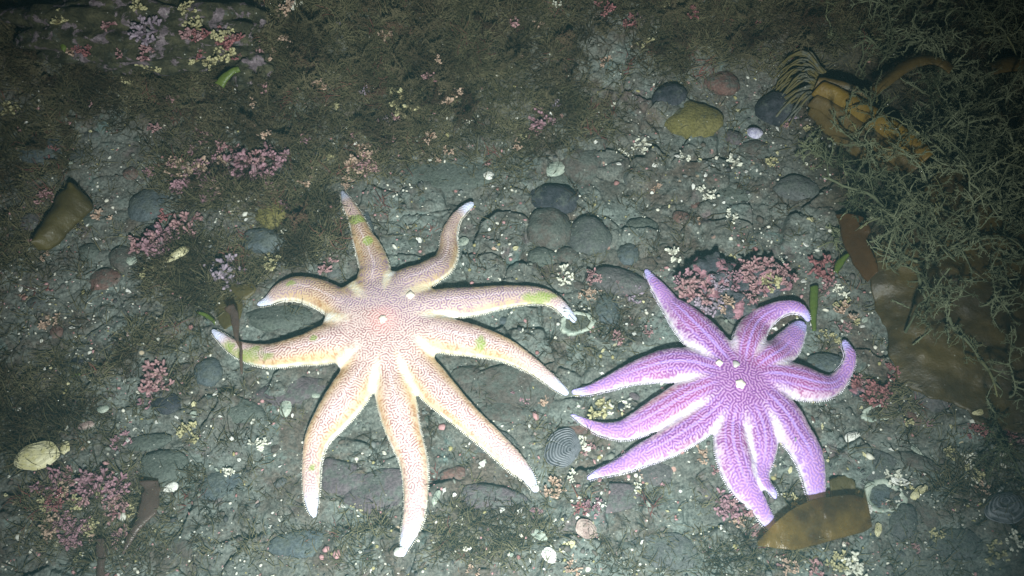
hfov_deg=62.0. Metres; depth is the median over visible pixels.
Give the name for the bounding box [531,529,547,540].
clam shell
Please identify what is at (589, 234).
stone
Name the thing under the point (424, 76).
coralline tuft
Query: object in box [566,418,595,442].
stone
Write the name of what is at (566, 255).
stone
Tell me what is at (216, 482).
stone
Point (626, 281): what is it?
stone
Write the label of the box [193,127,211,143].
coralline tuft
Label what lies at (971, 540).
stone
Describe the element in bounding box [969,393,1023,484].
seaweed sprig
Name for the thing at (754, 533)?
coralline tuft
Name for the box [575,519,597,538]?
clam shell
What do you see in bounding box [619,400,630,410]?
coralline tuft
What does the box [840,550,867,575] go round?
coralline tuft
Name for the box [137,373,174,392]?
coralline tuft
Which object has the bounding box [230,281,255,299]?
stone
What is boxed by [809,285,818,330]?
green seaweed
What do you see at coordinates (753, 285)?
coralline tuft
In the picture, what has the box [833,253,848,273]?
green seaweed
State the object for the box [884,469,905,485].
coralline tuft
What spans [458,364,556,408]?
stone
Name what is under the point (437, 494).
mussel shell
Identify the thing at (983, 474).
coralline tuft
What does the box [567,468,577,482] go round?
coralline tuft
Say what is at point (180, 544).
stone
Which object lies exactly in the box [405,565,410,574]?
pebble
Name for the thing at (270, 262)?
coralline tuft
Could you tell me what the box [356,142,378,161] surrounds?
coralline tuft
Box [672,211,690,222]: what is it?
pebble
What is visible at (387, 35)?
coralline tuft
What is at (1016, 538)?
coralline tuft
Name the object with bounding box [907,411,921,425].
pebble
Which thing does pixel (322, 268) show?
coralline tuft
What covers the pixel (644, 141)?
coralline tuft
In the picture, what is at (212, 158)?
coralline tuft
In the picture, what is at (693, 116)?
stone
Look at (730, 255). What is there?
coralline tuft
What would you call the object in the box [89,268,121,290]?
stone
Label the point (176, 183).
coralline tuft
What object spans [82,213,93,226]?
pebble
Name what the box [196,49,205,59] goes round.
coralline tuft
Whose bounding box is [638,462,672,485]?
stone
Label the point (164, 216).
coralline tuft
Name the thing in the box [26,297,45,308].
pebble
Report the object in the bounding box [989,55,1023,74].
golden kelp
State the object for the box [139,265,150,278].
coralline tuft
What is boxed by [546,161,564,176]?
scallop shell
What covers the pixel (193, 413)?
shell chip
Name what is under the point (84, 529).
coralline tuft
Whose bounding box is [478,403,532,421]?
stone
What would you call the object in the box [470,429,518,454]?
stone
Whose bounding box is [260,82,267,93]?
coralline tuft
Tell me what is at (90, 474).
coralline tuft
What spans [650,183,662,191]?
coralline tuft
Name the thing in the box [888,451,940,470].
stone
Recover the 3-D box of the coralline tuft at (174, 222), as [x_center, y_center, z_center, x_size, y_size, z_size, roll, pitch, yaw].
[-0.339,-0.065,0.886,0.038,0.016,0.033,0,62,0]
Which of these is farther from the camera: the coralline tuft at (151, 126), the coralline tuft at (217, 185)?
the coralline tuft at (151, 126)
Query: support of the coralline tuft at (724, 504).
on the seabed
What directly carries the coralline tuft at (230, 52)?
on the rock at (174, 53)
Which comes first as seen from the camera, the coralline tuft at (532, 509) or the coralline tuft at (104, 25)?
the coralline tuft at (532, 509)
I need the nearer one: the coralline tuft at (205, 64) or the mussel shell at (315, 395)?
the mussel shell at (315, 395)
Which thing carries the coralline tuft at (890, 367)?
on the seabed
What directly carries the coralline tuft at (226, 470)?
on the seabed
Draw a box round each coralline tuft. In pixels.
[0,101,20,115]
[28,467,62,496]
[33,188,54,203]
[36,492,54,512]
[37,313,60,329]
[38,513,59,540]
[39,250,49,261]
[42,487,69,512]
[47,145,59,158]
[49,481,68,497]
[50,8,67,24]
[51,521,61,531]
[52,510,76,530]
[56,520,74,542]
[61,465,77,485]
[61,532,82,547]
[64,516,91,545]
[65,48,74,56]
[65,529,83,550]
[66,489,90,506]
[67,494,81,509]
[70,46,82,52]
[74,44,91,56]
[74,466,112,506]
[80,472,100,493]
[81,515,99,535]
[83,524,94,536]
[90,208,112,219]
[95,484,104,499]
[100,21,116,31]
[101,493,129,525]
[102,472,131,501]
[107,490,124,513]
[110,430,131,450]
[111,523,128,544]
[115,48,122,58]
[117,503,136,517]
[121,72,142,84]
[127,14,161,45]
[128,229,156,253]
[129,0,147,11]
[134,64,160,72]
[136,44,154,61]
[136,222,181,256]
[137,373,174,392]
[137,393,153,409]
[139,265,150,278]
[140,359,167,394]
[142,166,153,175]
[146,122,161,132]
[150,208,172,223]
[154,227,171,237]
[154,243,173,259]
[155,232,169,242]
[162,93,178,102]
[164,155,181,176]
[166,156,177,167]
[169,166,192,189]
[169,180,183,193]
[169,211,202,237]
[170,155,207,176]
[176,421,198,443]
[177,0,196,14]
[178,27,202,40]
[181,15,203,30]
[182,162,199,177]
[188,56,210,64]
[191,28,210,42]
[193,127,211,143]
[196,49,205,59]
[196,154,217,165]
[199,174,211,186]
[199,185,211,202]
[199,250,246,291]
[202,60,216,70]
[202,161,237,188]
[206,46,235,62]
[210,26,234,42]
[210,177,229,195]
[212,46,224,62]
[213,180,236,200]
[214,138,227,152]
[215,25,245,50]
[216,155,231,169]
[222,143,242,160]
[222,148,270,184]
[222,468,234,476]
[243,149,265,164]
[247,437,270,451]
[253,122,271,139]
[255,142,289,175]
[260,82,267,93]
[263,254,280,270]
[277,34,292,47]
[278,0,294,16]
[284,0,302,9]
[296,175,312,186]
[311,78,325,89]
[318,256,338,274]
[340,176,354,189]
[344,149,374,176]
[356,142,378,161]
[356,151,375,176]
[358,154,379,171]
[363,164,374,172]
[377,30,392,41]
[389,88,418,116]
[421,71,436,81]
[424,129,436,144]
[434,54,441,63]
[438,87,462,104]
[443,145,453,154]
[465,564,479,575]
[510,17,519,27]
[510,391,529,403]
[513,137,521,150]
[528,104,555,129]
[529,126,540,134]
[529,507,542,520]
[538,395,547,406]
[540,475,566,498]
[552,0,561,7]
[556,264,573,285]
[564,554,582,575]
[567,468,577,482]
[571,501,588,514]
[578,287,591,299]
[578,435,590,451]
[582,443,595,455]
[583,497,602,515]
[586,267,601,285]
[587,282,601,299]
[587,398,612,420]
[594,0,615,16]
[600,55,611,67]
[601,400,613,414]
[611,329,624,345]
[618,148,629,156]
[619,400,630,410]
[623,12,637,28]
[628,285,643,303]
[631,136,651,154]
[632,476,642,493]
[637,37,654,47]
[643,325,653,336]
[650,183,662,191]
[664,246,681,262]
[673,267,703,288]
[675,276,720,305]
[679,150,690,161]
[687,4,698,18]
[694,297,726,317]
[696,184,715,199]
[696,444,708,464]
[710,272,729,291]
[711,464,719,474]
[714,488,744,523]
[715,293,734,314]
[723,268,741,291]
[725,253,736,260]
[726,153,742,166]
[726,208,738,223]
[728,512,745,527]
[729,497,754,517]
[738,258,760,282]
[742,292,758,304]
[745,523,758,536]
[749,273,775,296]
[751,255,780,280]
[761,272,782,292]
[765,156,778,166]
[773,263,798,288]
[781,558,798,575]
[782,492,799,507]
[803,125,813,131]
[807,253,844,280]
[808,557,823,575]
[819,285,829,296]
[821,268,841,287]
[824,332,840,343]
[825,549,852,571]
[832,283,849,297]
[832,296,850,308]
[833,300,858,319]
[834,320,851,332]
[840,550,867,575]
[850,373,865,388]
[851,374,878,401]
[854,318,859,325]
[862,379,892,407]
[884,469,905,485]
[885,363,900,379]
[901,414,914,426]
[904,482,914,489]
[911,543,919,553]
[929,527,946,542]
[943,445,959,460]
[964,452,975,473]
[965,463,985,481]
[967,423,990,438]
[970,475,985,486]
[974,480,994,495]
[984,539,1009,565]
[1002,429,1016,438]
[1005,432,1023,447]
[1005,528,1023,550]
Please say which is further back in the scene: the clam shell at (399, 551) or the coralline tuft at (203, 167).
the coralline tuft at (203, 167)
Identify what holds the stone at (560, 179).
on the seabed
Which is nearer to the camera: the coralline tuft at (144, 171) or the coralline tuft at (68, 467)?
the coralline tuft at (68, 467)
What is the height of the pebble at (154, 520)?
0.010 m
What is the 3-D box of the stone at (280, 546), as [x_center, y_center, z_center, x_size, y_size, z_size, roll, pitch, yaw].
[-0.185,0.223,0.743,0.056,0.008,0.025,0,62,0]
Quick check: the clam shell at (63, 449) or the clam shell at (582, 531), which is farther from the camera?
the clam shell at (63, 449)
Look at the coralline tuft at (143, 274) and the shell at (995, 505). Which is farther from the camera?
the coralline tuft at (143, 274)
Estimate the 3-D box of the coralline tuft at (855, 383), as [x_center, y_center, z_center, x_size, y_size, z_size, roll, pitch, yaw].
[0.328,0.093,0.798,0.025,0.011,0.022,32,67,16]
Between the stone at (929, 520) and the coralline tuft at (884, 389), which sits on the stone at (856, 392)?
the coralline tuft at (884, 389)
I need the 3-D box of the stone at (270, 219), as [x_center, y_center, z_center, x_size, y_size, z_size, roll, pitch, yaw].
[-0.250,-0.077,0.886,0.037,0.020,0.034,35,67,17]
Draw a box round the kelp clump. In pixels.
[773,48,934,178]
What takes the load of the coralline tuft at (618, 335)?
on the seabed
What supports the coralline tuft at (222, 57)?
on the algae turf
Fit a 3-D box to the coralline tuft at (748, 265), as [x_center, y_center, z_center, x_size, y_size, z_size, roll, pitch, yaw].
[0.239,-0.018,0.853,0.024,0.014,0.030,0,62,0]
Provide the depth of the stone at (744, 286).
0.85 m
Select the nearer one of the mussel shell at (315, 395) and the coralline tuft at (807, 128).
the mussel shell at (315, 395)
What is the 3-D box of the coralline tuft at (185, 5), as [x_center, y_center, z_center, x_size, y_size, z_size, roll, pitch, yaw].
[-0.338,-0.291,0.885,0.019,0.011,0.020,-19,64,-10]
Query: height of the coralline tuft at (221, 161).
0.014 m
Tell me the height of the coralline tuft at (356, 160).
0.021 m
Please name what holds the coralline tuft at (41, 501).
on the seabed
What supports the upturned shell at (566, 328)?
on the seabed
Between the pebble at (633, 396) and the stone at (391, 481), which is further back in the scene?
the pebble at (633, 396)
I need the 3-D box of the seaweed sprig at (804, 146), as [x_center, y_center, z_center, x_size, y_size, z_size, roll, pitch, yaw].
[0.326,-0.153,0.918,0.043,0.033,0.048,0,62,0]
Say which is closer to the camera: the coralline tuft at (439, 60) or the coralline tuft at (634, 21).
the coralline tuft at (439, 60)
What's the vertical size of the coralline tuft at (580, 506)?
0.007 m
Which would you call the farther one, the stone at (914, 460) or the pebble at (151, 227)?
the pebble at (151, 227)
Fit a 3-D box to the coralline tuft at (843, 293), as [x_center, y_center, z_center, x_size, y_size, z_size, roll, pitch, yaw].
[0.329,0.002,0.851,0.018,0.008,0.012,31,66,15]
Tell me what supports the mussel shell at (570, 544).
on the seabed
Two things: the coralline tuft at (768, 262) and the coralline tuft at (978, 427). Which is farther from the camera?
the coralline tuft at (768, 262)
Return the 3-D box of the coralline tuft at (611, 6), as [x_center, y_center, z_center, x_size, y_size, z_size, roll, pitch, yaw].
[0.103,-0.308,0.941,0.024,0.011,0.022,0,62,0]
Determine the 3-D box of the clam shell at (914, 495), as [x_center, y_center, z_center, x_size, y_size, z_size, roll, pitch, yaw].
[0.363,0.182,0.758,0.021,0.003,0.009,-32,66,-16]
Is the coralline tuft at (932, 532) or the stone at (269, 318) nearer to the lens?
the coralline tuft at (932, 532)
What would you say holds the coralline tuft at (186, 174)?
on the seabed
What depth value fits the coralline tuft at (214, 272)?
0.85 m
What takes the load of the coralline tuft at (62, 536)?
on the seabed
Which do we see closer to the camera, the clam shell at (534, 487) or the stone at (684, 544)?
the stone at (684, 544)
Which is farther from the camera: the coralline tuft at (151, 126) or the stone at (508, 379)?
the coralline tuft at (151, 126)
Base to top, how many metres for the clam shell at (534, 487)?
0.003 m
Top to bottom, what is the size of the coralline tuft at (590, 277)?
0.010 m
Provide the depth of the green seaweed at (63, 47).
0.90 m
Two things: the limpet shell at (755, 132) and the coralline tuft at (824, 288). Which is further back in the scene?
the limpet shell at (755, 132)
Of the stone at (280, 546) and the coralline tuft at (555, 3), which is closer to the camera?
the stone at (280, 546)
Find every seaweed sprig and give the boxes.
[794,125,835,170]
[838,86,873,163]
[863,131,954,209]
[926,138,1010,217]
[961,0,1003,38]
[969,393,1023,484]
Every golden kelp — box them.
[869,55,953,94]
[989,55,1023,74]
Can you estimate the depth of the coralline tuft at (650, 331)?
0.83 m
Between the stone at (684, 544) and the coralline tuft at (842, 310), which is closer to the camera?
the stone at (684, 544)
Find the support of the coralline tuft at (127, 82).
on the rock at (174, 53)
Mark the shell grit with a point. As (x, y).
(536, 416)
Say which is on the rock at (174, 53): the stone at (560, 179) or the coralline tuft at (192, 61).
the coralline tuft at (192, 61)
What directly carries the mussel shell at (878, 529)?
on the seabed
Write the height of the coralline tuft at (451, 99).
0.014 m
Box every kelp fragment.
[757,494,871,549]
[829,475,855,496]
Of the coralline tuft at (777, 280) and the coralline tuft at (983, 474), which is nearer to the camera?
the coralline tuft at (983, 474)
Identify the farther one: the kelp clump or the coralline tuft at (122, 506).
the kelp clump
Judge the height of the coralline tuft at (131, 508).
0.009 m
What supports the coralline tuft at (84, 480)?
on the seabed
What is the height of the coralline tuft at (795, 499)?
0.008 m
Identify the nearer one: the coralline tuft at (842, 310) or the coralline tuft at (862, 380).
the coralline tuft at (862, 380)
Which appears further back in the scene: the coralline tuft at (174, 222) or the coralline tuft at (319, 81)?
the coralline tuft at (319, 81)
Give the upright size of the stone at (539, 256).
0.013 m
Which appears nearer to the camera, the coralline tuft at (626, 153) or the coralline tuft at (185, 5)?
the coralline tuft at (185, 5)
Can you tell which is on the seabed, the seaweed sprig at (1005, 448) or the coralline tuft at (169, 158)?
the coralline tuft at (169, 158)
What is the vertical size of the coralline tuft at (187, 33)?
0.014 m
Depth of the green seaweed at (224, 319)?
0.85 m
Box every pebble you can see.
[19,212,41,231]
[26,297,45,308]
[49,325,62,337]
[57,426,75,440]
[69,149,84,161]
[71,357,86,362]
[78,243,99,261]
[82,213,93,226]
[84,130,99,137]
[133,136,142,140]
[144,511,161,528]
[149,223,156,232]
[175,363,190,375]
[270,444,279,453]
[273,478,286,487]
[327,268,342,277]
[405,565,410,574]
[408,239,417,245]
[500,317,506,325]
[573,281,585,289]
[618,402,624,409]
[623,168,630,184]
[629,392,639,399]
[668,271,674,278]
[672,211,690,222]
[691,202,699,208]
[725,129,742,144]
[842,164,857,175]
[896,550,905,556]
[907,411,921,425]
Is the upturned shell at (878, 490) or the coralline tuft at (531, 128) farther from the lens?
the coralline tuft at (531, 128)
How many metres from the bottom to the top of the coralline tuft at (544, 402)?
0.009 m
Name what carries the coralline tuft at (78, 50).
on the rock at (174, 53)
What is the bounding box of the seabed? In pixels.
[0,0,1023,575]
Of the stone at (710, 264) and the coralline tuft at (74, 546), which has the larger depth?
the stone at (710, 264)
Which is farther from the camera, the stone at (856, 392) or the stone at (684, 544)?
the stone at (856, 392)
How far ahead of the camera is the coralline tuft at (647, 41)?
0.95 m
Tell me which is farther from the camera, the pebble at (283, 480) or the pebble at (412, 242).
the pebble at (412, 242)
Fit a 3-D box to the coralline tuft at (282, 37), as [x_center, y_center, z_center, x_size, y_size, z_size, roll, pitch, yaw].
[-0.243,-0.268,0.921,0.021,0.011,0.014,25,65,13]
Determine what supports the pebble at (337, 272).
on the seabed
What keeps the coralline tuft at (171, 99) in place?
on the algae turf
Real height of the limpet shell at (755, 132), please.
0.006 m
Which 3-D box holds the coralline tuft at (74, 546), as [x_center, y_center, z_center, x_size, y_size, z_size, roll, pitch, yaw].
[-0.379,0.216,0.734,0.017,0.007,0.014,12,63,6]
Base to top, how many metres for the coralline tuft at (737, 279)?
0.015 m
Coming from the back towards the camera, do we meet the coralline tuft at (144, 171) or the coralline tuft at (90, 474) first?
the coralline tuft at (144, 171)
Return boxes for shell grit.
[0,70,1023,575]
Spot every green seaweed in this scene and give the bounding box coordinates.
[60,44,66,51]
[197,311,215,324]
[212,283,242,329]
[214,66,240,87]
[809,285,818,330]
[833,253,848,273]
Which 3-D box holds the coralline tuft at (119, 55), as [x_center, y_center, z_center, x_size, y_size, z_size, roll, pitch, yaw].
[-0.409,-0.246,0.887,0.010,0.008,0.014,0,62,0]
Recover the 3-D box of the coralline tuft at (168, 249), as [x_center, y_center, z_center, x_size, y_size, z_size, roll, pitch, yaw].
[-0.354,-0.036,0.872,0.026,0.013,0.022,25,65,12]
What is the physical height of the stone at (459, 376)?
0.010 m
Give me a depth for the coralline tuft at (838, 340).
0.83 m
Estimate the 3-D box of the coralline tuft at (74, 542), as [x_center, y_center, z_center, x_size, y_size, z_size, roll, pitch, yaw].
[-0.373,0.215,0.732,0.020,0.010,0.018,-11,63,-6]
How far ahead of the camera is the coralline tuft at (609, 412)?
0.80 m
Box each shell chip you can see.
[190,411,196,417]
[479,460,485,466]
[862,316,867,322]
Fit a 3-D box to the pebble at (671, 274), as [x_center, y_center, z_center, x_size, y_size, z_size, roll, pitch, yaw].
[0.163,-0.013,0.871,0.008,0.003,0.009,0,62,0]
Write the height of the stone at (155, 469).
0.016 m
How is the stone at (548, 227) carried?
on the seabed
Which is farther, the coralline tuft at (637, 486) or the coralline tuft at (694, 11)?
the coralline tuft at (694, 11)
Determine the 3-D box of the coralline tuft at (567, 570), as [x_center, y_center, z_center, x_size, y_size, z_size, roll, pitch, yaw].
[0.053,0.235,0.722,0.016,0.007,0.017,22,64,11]
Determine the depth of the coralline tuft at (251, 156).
0.91 m
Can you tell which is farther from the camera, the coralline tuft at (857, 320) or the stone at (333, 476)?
the coralline tuft at (857, 320)
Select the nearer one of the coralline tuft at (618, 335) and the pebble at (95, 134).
the coralline tuft at (618, 335)
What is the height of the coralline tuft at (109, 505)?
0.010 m
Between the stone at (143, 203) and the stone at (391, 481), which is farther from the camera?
the stone at (143, 203)
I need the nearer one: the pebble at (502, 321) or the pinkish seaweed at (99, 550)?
the pinkish seaweed at (99, 550)
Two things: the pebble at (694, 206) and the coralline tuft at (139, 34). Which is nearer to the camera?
the coralline tuft at (139, 34)
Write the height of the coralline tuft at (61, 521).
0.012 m
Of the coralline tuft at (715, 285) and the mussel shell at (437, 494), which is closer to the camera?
the mussel shell at (437, 494)
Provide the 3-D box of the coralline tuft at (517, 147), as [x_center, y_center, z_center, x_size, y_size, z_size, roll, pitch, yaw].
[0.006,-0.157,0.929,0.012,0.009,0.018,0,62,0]
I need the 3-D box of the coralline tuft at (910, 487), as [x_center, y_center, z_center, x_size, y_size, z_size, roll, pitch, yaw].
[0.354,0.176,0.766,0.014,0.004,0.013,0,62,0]
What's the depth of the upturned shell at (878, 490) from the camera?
0.76 m
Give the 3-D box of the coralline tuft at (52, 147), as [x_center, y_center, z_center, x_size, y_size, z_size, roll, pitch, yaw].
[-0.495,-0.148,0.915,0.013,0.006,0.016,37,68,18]
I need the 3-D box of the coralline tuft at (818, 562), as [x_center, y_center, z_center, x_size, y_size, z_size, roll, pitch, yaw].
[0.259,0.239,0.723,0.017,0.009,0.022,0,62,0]
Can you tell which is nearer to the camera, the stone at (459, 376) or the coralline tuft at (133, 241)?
the stone at (459, 376)
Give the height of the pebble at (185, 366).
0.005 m
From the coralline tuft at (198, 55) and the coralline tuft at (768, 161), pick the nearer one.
the coralline tuft at (198, 55)
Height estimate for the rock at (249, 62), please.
0.047 m
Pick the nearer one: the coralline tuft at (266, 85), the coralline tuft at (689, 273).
the coralline tuft at (689, 273)
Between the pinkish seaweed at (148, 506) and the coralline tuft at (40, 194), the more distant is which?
the coralline tuft at (40, 194)
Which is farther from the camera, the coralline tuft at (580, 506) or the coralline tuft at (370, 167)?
the coralline tuft at (370, 167)
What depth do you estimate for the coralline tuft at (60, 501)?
0.74 m
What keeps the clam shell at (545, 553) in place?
on the seabed
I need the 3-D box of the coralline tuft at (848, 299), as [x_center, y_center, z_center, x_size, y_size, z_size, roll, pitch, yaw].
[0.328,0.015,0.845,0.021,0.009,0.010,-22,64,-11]
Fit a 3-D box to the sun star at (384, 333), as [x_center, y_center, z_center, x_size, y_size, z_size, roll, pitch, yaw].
[-0.101,0.051,0.821,0.311,0.028,0.377,-30,66,-15]
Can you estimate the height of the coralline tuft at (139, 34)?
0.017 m
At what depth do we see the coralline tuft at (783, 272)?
0.85 m
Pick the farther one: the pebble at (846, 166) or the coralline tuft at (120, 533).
the pebble at (846, 166)
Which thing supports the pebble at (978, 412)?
on the brown kelp at (939, 370)
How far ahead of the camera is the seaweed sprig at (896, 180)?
0.88 m
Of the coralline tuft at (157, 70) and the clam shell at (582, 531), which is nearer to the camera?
the clam shell at (582, 531)
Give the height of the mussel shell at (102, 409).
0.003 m
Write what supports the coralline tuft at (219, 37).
on the rock at (174, 53)
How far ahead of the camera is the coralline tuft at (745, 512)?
0.75 m
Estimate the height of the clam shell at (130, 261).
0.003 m
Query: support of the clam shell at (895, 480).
on the seabed
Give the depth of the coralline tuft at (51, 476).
0.75 m
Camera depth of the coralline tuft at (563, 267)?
0.86 m
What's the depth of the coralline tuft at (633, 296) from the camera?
0.85 m
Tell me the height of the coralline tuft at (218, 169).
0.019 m
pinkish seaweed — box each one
[94,539,107,575]
[122,480,160,553]
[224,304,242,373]
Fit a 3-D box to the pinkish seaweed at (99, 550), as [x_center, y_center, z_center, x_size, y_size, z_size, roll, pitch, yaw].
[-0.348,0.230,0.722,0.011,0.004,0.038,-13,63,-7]
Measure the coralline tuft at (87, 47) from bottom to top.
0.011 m
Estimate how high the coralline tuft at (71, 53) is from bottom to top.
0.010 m
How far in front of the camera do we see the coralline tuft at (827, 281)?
0.86 m
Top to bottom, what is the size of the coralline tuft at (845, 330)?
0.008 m
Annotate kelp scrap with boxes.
[30,182,92,250]
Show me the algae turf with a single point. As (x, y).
(168, 274)
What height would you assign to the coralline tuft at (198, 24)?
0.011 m
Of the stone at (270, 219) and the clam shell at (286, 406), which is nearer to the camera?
the clam shell at (286, 406)
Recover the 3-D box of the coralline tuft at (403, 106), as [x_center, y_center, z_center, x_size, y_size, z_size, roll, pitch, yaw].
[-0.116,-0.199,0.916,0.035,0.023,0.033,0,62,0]
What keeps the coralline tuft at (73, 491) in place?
on the seabed
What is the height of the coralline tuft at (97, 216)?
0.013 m
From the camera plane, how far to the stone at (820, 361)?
0.82 m
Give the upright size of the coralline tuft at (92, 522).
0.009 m
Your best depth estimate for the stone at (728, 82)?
0.96 m
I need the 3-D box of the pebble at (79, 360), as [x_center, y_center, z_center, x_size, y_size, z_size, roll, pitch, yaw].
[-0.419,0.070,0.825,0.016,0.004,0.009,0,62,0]
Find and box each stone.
[17,133,67,165]
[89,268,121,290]
[108,246,133,272]
[122,166,137,179]
[127,187,168,221]
[127,433,171,451]
[139,450,188,486]
[150,393,180,414]
[169,530,214,556]
[194,358,222,386]
[199,471,243,500]
[227,396,265,422]
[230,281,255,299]
[241,227,286,253]
[245,305,312,331]
[252,376,325,406]
[255,199,286,228]
[268,529,323,557]
[321,458,364,494]
[342,468,403,513]
[346,212,373,233]
[400,155,505,190]
[440,466,465,481]
[450,366,479,385]
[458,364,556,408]
[461,484,530,509]
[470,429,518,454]
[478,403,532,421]
[526,207,571,249]
[527,247,556,266]
[530,184,579,213]
[546,174,568,184]
[547,534,571,546]
[557,247,579,264]
[561,145,601,183]
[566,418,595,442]
[568,215,612,255]
[585,266,650,296]
[595,293,621,329]
[606,483,644,513]
[617,243,638,265]
[626,217,658,229]
[631,533,698,569]
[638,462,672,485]
[651,82,687,105]
[664,100,723,139]
[676,251,736,316]
[704,70,739,95]
[718,184,748,200]
[722,289,757,321]
[734,256,792,298]
[739,140,768,153]
[754,91,794,126]
[773,174,819,201]
[804,353,843,373]
[830,449,896,480]
[848,380,897,396]
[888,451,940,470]
[889,503,917,541]
[913,391,951,413]
[915,500,939,527]
[929,527,983,560]
[959,434,996,447]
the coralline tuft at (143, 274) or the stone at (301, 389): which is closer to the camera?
the stone at (301, 389)
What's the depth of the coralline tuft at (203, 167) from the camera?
0.91 m
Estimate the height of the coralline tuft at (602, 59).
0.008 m
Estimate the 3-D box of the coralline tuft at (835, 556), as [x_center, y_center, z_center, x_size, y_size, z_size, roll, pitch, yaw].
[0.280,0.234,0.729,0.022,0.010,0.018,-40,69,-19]
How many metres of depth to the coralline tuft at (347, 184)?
0.91 m
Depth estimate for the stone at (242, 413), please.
0.80 m
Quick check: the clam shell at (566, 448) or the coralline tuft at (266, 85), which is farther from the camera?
the coralline tuft at (266, 85)
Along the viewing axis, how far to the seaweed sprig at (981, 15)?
1.01 m
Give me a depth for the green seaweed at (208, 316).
0.84 m
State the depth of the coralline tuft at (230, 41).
0.89 m
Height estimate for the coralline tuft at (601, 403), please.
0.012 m
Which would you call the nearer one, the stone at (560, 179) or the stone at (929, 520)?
the stone at (929, 520)
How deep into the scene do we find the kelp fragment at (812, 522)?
0.73 m
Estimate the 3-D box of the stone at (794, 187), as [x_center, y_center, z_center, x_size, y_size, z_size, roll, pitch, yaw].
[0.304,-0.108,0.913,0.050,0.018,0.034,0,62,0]
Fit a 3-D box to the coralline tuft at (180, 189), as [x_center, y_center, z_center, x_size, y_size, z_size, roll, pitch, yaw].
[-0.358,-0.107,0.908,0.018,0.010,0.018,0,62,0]
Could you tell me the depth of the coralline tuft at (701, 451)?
0.78 m
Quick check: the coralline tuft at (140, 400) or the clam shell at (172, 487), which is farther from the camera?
the coralline tuft at (140, 400)
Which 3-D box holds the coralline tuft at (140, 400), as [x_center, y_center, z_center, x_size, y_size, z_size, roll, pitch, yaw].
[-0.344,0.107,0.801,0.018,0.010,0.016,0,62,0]
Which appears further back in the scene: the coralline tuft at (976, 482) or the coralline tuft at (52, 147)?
the coralline tuft at (52, 147)
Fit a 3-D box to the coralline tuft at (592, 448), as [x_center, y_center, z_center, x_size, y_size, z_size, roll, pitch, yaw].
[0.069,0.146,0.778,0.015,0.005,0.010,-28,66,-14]
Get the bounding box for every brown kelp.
[835,213,877,281]
[870,163,1023,432]
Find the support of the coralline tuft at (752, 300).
on the stone at (740, 311)
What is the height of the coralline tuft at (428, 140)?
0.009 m
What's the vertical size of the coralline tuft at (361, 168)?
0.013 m
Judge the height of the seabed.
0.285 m
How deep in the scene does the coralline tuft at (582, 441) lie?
0.78 m
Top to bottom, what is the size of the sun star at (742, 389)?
0.030 m
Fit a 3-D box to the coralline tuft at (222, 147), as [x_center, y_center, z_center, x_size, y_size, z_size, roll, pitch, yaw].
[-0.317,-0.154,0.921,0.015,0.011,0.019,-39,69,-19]
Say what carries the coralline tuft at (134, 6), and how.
on the rock at (174, 53)
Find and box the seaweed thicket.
[808,0,1023,412]
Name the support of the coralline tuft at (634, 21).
on the seabed
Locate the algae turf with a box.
[0,0,1023,575]
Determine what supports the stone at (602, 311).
on the seabed
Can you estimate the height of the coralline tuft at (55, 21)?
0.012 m
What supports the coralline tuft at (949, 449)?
on the seabed
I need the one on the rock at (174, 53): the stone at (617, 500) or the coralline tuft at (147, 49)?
the coralline tuft at (147, 49)
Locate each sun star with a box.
[211,191,576,556]
[570,269,856,530]
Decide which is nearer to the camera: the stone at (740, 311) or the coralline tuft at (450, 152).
the stone at (740, 311)
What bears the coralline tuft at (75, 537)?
on the seabed
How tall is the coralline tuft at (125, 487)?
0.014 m
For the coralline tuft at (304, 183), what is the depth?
0.90 m
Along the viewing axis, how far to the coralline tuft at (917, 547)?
0.74 m
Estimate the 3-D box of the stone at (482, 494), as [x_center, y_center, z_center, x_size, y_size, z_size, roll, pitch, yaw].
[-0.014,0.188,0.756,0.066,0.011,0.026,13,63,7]
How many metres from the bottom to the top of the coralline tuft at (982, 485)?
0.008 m
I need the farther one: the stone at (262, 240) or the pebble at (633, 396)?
the stone at (262, 240)
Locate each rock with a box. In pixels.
[0,0,280,75]
[224,46,277,90]
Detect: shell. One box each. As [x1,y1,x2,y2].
[14,441,59,470]
[60,441,69,453]
[78,421,93,428]
[97,405,108,412]
[126,256,136,264]
[163,482,178,491]
[165,246,188,261]
[279,400,291,416]
[312,394,319,397]
[394,546,405,556]
[432,490,440,504]
[458,237,468,245]
[483,171,493,179]
[531,484,538,491]
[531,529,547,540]
[541,547,556,562]
[544,428,580,467]
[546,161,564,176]
[559,311,597,335]
[559,540,574,551]
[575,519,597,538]
[747,127,762,138]
[845,430,861,442]
[860,404,898,421]
[862,478,907,512]
[874,523,881,536]
[890,477,909,485]
[908,440,923,455]
[910,485,927,499]
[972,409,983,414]
[984,492,1023,523]
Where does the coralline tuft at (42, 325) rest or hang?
on the seabed
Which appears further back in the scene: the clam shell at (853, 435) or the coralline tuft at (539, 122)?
the coralline tuft at (539, 122)
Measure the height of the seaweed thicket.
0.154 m
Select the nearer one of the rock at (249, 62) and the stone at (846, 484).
the stone at (846, 484)
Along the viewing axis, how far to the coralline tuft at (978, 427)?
0.77 m
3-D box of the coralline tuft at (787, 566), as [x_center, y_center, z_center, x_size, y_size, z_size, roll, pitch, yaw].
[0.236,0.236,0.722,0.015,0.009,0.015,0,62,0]
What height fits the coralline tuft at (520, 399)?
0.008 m

